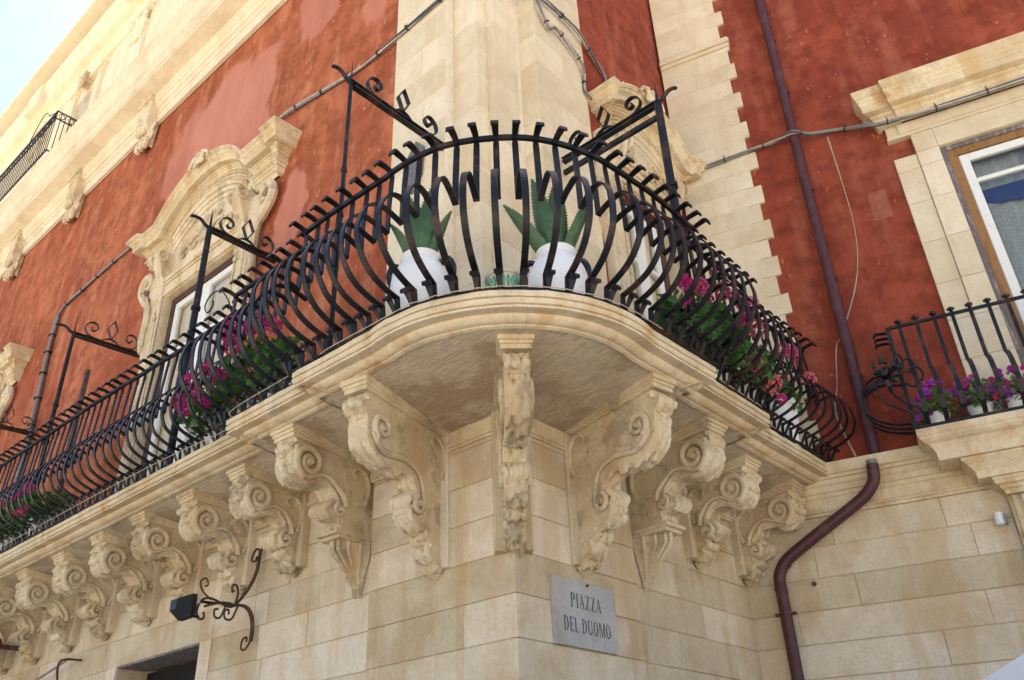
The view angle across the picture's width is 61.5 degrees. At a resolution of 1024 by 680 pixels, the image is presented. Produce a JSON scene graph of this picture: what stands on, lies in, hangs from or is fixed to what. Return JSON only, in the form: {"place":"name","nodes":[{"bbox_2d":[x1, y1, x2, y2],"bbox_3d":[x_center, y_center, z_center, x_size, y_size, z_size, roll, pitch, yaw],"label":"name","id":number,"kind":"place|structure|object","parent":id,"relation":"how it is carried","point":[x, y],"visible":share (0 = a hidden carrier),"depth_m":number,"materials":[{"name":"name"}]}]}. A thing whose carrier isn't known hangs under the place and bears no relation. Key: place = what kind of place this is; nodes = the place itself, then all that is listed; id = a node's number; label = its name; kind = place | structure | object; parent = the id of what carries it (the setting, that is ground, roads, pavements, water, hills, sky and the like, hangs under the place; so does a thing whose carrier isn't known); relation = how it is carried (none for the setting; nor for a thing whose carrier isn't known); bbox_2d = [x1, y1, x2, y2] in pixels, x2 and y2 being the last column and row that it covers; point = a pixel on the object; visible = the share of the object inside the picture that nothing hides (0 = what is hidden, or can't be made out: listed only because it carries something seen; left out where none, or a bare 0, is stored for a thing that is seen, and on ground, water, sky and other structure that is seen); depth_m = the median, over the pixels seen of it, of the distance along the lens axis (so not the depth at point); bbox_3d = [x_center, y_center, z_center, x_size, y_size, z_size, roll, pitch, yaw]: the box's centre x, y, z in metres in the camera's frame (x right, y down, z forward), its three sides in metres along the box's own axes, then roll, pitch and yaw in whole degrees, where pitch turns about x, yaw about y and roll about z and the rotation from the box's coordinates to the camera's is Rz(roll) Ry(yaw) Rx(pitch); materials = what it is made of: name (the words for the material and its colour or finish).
{"place":"outdoors","nodes":[
{"label":"outdoors","id":0,"kind":"place"},
{"bbox_2d":[0,0,92,114],"label":"sky","id":1,"kind":"structure","parent":0,"point":[30,30],"materials":[{"name":"white"}]},
{"label":"ground","id":2,"kind":"structure","parent":0,"visible":0},
{"bbox_2d":[0,0,855,679],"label":"palace","id":3,"kind":"structure","parent":2,"relation":"on","point":[436,486],"depth_m":6.46,"materials":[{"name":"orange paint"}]},
{"bbox_2d":[0,639,18,650],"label":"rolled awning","id":4,"kind":"object","parent":3,"relation":"attached to","point":[8,647],"visible":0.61,"depth_m":8.45,"materials":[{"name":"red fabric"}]},
{"bbox_2d":[0,405,33,436],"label":"awning post","id":5,"kind":"object","parent":3,"relation":"on","point":[15,430],"visible":0.98,"depth_m":10.91,"materials":[{"name":"black metal"}]},
{"bbox_2d":[0,342,34,423],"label":"window","id":6,"kind":"structure","parent":3,"relation":"in","point":[14,359],"depth_m":12.36,"materials":[{"name":"stone"}]},
{"bbox_2d":[0,504,44,549],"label":"potted geranium","id":7,"kind":"object","parent":3,"relation":"on","point":[6,530],"visible":0.17,"depth_m":8.21,"materials":[{"name":"green plant"}]},
{"bbox_2d":[4,316,59,529],"bbox_3d":[-6.274,1.358,11.084,0.284,4.003,0.110,-26,-37,34],"label":"conduit","id":8,"kind":"object","parent":3,"relation":"attached to","point":[37,398],"visible":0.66,"depth_m":11.49,"materials":[{"name":"grey metal"}]},
{"bbox_2d":[2,482,77,534],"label":"potted geranium","id":9,"kind":"object","parent":3,"relation":"on","point":[19,510],"visible":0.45,"depth_m":7.85,"materials":[{"name":"green plastic"}]},
{"bbox_2d":[34,658,81,679],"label":"cable hanger","id":10,"kind":"object","parent":3,"relation":"attached to","point":[60,662],"visible":1,"depth_m":7.84,"materials":[{"name":"metal"}]},
{"bbox_2d":[53,369,90,509],"bbox_3d":[-4.428,1.152,8.571,0.080,1.930,0.100,-26,-37,34],"label":"iron upright","id":11,"kind":"object","parent":3,"relation":"on","point":[81,395],"visible":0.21,"depth_m":8.77,"materials":[{"name":"black metal"}]},
{"bbox_2d":[20,318,139,540],"bbox_3d":[-4.435,0.883,8.794,0.908,2.619,0.058,25,-40,-38],"label":"awning post","id":12,"kind":"object","parent":3,"relation":"on","point":[87,337],"visible":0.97,"depth_m":9.15,"materials":[{"name":"black metal"}]},
{"bbox_2d":[61,59,108,137],"bbox_3d":[-7.810,-3.821,15.307,1.320,2.500,0.215,-26,-37,34],"label":"window","id":13,"kind":"structure","parent":3,"relation":"in","point":[84,82],"depth_m":15.71,"materials":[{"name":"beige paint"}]},
{"bbox_2d":[57,246,131,316],"bbox_3d":[-5.497,-0.850,11.485,2.492,0.291,0.072,-26,-37,34],"label":"cable bundle","id":14,"kind":"object","parent":3,"relation":"attached to","point":[84,287],"visible":0.8,"depth_m":11.68,"materials":[{"name":"grey plastic"}]},
{"bbox_2d":[105,610,215,679],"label":"shop doorway","id":15,"kind":"structure","parent":3,"relation":"in","point":[169,638],"depth_m":7.12,"materials":[{"name":"stone"}]},
{"bbox_2d":[114,115,301,491],"bbox_3d":[-3.294,-0.203,8.798,3.040,4.420,0.465,-26,-37,34],"label":"window","id":16,"kind":"structure","parent":3,"relation":"in","point":[224,180],"depth_m":9.28,"materials":[{"name":"stone"}]},
{"bbox_2d":[170,361,251,444],"bbox_3d":[-2.205,0.529,6.312,0.498,0.585,0.661,-13,-32,17],"label":"potted geranium","id":17,"kind":"object","parent":3,"relation":"on","point":[192,420],"visible":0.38,"depth_m":6.21,"materials":[{"name":"green plant"}]},
{"bbox_2d":[169,548,262,650],"bbox_3d":[-2.093,1.785,6.127,0.160,0.767,0.640,-26,-37,34],"label":"wall lamp","id":18,"kind":"object","parent":3,"relation":"attached to","point":[183,608],"visible":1,"depth_m":6.07,"materials":[{"name":"metal"}]},
{"bbox_2d":[164,211,275,466],"bbox_3d":[-2.497,-0.041,7.337,0.080,2.619,0.887,-26,-37,34],"label":"awning post","id":19,"kind":"object","parent":3,"relation":"on","point":[223,234],"visible":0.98,"depth_m":7.58,"materials":[{"name":"black metal"}]},
{"bbox_2d":[210,313,273,417],"bbox_3d":[-1.887,0.291,6.174,0.558,0.835,0.603,-26,-37,34],"label":"potted geranium","id":20,"kind":"object","parent":3,"relation":"on","point":[239,375],"visible":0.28,"depth_m":6.08,"materials":[{"name":"green plant"}]},
{"bbox_2d":[243,310,307,396],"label":"potted geranium","id":21,"kind":"object","parent":3,"relation":"on","point":[281,345],"visible":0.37,"depth_m":5.80,"materials":[{"name":"green plant"}]},
{"bbox_2d":[328,62,443,346],"bbox_3d":[-0.876,-0.876,5.971,0.055,2.579,1.106,-26,-37,34],"label":"awning post","id":22,"kind":"object","parent":3,"relation":"on","point":[401,115],"visible":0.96,"depth_m":6.31,"materials":[{"name":"black metal"}]},
{"bbox_2d":[1,285,780,546],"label":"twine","id":23,"kind":"object","parent":3,"relation":"on","point":[359,331],"visible":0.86,"depth_m":4.90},
{"bbox_2d":[386,188,456,308],"bbox_3d":[-0.533,-0.466,5.064,0.381,0.939,0.353,-26,-37,34],"label":"potted agave","id":24,"kind":"object","parent":3,"relation":"on","point":[422,229],"visible":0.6,"depth_m":4.98,"materials":[{"name":"white ceramic"}]},
{"bbox_2d":[279,0,606,118],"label":"cable bundle","id":25,"kind":"object","parent":3,"relation":"attached to","point":[429,8],"visible":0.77,"depth_m":8.18,"materials":[{"name":"grey plastic"}]},
{"bbox_2d":[484,267,519,287],"bbox_3d":[-0.044,-0.277,4.633,0.212,0.142,0.212,-26,-37,34],"label":"majolica pot","id":26,"kind":"object","parent":3,"relation":"on","point":[510,276],"visible":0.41,"depth_m":4.57,"materials":[{"name":"green ceramic"}]},
{"bbox_2d":[503,178,593,293],"bbox_3d":[0.221,-0.589,5.112,0.572,1.147,0.352,4,-31,-11],"label":"potted agave","id":27,"kind":"object","parent":3,"relation":"on","point":[541,235],"visible":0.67,"depth_m":5.04,"materials":[{"name":"white ceramic"}]},
{"bbox_2d":[535,0,591,99],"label":"cable bundle","id":28,"kind":"object","parent":3,"relation":"attached to","point":[566,41],"visible":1,"depth_m":7.85,"materials":[{"name":"grey plastic cable sheathing"}]},
{"bbox_2d":[550,574,618,654],"bbox_3d":[0.434,1.614,5.044,0.045,0.380,0.590,-26,-37,34],"label":"street sign","id":29,"kind":"object","parent":3,"relation":"attached to","point":[583,615],"visible":1,"depth_m":5.02,"materials":[{"name":"grey stone"}]},
{"bbox_2d":[561,82,704,353],"bbox_3d":[0.855,-0.811,6.178,1.087,2.549,0.091,-26,-37,34],"label":"awning post","id":30,"kind":"object","parent":3,"relation":"on","point":[639,112],"visible":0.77,"depth_m":6.50,"materials":[{"name":"black metal"}]},
{"bbox_2d":[586,76,707,324],"bbox_3d":[1.344,-0.708,7.629,0.465,3.790,1.650,-26,-37,34],"label":"window","id":31,"kind":"structure","parent":3,"relation":"in","point":[644,147],"depth_m":7.89,"materials":[{"name":"stone"}]},
{"bbox_2d":[655,274,736,357],"bbox_3d":[1.153,-0.057,5.558,0.531,0.602,0.622,10,-32,-20],"label":"potted geranium","id":32,"kind":"object","parent":3,"relation":"on","point":[670,302],"visible":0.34,"depth_m":5.50,"materials":[{"name":"green plant"}]},
{"bbox_2d":[709,271,768,381],"bbox_3d":[1.376,0.015,5.886,0.606,0.791,0.564,-26,-37,34],"label":"potted geranium","id":33,"kind":"object","parent":3,"relation":"on","point":[744,348],"visible":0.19,"depth_m":5.72,"materials":[{"name":"green plant"}]},
{"bbox_2d":[724,295,792,404],"bbox_3d":[1.618,0.144,6.139,0.580,0.804,0.634,21,-37,-34],"label":"potted geranium","id":34,"kind":"object","parent":3,"relation":"on","point":[772,379],"visible":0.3,"depth_m":5.97,"materials":[{"name":"green plant"}]},
{"bbox_2d":[756,342,817,446],"bbox_3d":[2.111,0.438,6.515,0.404,0.637,0.856,0,-30,-3],"label":"potted geranium","id":35,"kind":"object","parent":3,"relation":"on","point":[789,403],"visible":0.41,"depth_m":6.56,"materials":[{"name":"white ceramic"}]},
{"bbox_2d":[649,0,1023,679],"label":"side wing","id":36,"kind":"structure","parent":2,"relation":"on","point":[913,568],"depth_m":7.41,"materials":[{"name":"beige stone"}]},
{"bbox_2d":[754,0,880,679],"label":"drain pipe","id":37,"kind":"object","parent":36,"relation":"attached to","point":[823,529],"visible":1,"depth_m":6.99,"materials":[{"name":"brown metal"}]},
{"bbox_2d":[704,76,1023,168],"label":"cable bundle","id":38,"kind":"object","parent":36,"relation":"attached to","point":[887,121],"visible":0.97,"depth_m":7.97,"materials":[{"name":"grey plastic"}]},
{"bbox_2d":[827,137,857,455],"bbox_3d":[2.856,-0.507,7.564,0.550,3.212,0.030,-14,-32,19],"label":"hanging string","id":39,"kind":"object","parent":38,"relation":"hanging from","point":[852,296],"visible":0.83,"depth_m":7.45,"materials":[{"name":"grey plastic"}]},
{"bbox_2d":[913,378,959,424],"bbox_3d":[3.179,0.501,6.469,0.324,0.387,0.308,4,-31,-10],"label":"potted petunia","id":40,"kind":"object","parent":36,"relation":"on","point":[936,415],"visible":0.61,"depth_m":6.43,"materials":[{"name":"purple plant"}]},
{"bbox_2d":[850,31,1023,410],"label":"window","id":41,"kind":"structure","parent":36,"relation":"in","point":[963,183],"depth_m":7.53,"materials":[{"name":"stone"}]},
{"bbox_2d":[951,374,999,414],"bbox_3d":[3.435,0.435,6.369,0.301,0.381,0.343,-2,-30,-1],"label":"potted petunia","id":42,"kind":"object","parent":36,"relation":"on","point":[974,407],"visible":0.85,"depth_m":6.31,"materials":[{"name":"plant"}]},
{"bbox_2d":[993,512,1007,525],"bbox_3d":[3.513,1.282,6.176,0.104,0.088,0.065,0,-30,-5],"label":"wall sensor","id":43,"kind":"object","parent":36,"relation":"attached to","point":[1000,518],"depth_m":6.16,"materials":[{"name":"white plastic"}]},
{"bbox_2d":[987,364,1023,408],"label":"potted petunia","id":44,"kind":"object","parent":36,"relation":"on","point":[1013,398],"visible":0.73,"depth_m":6.24,"materials":[{"name":"purple plant"}]},
{"bbox_2d":[983,654,1023,679],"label":"parasol","id":45,"kind":"object","parent":2,"relation":"on","point":[1013,669],"visible":1,"depth_m":2.69,"materials":[{"name":"white fabric"}]}
]}

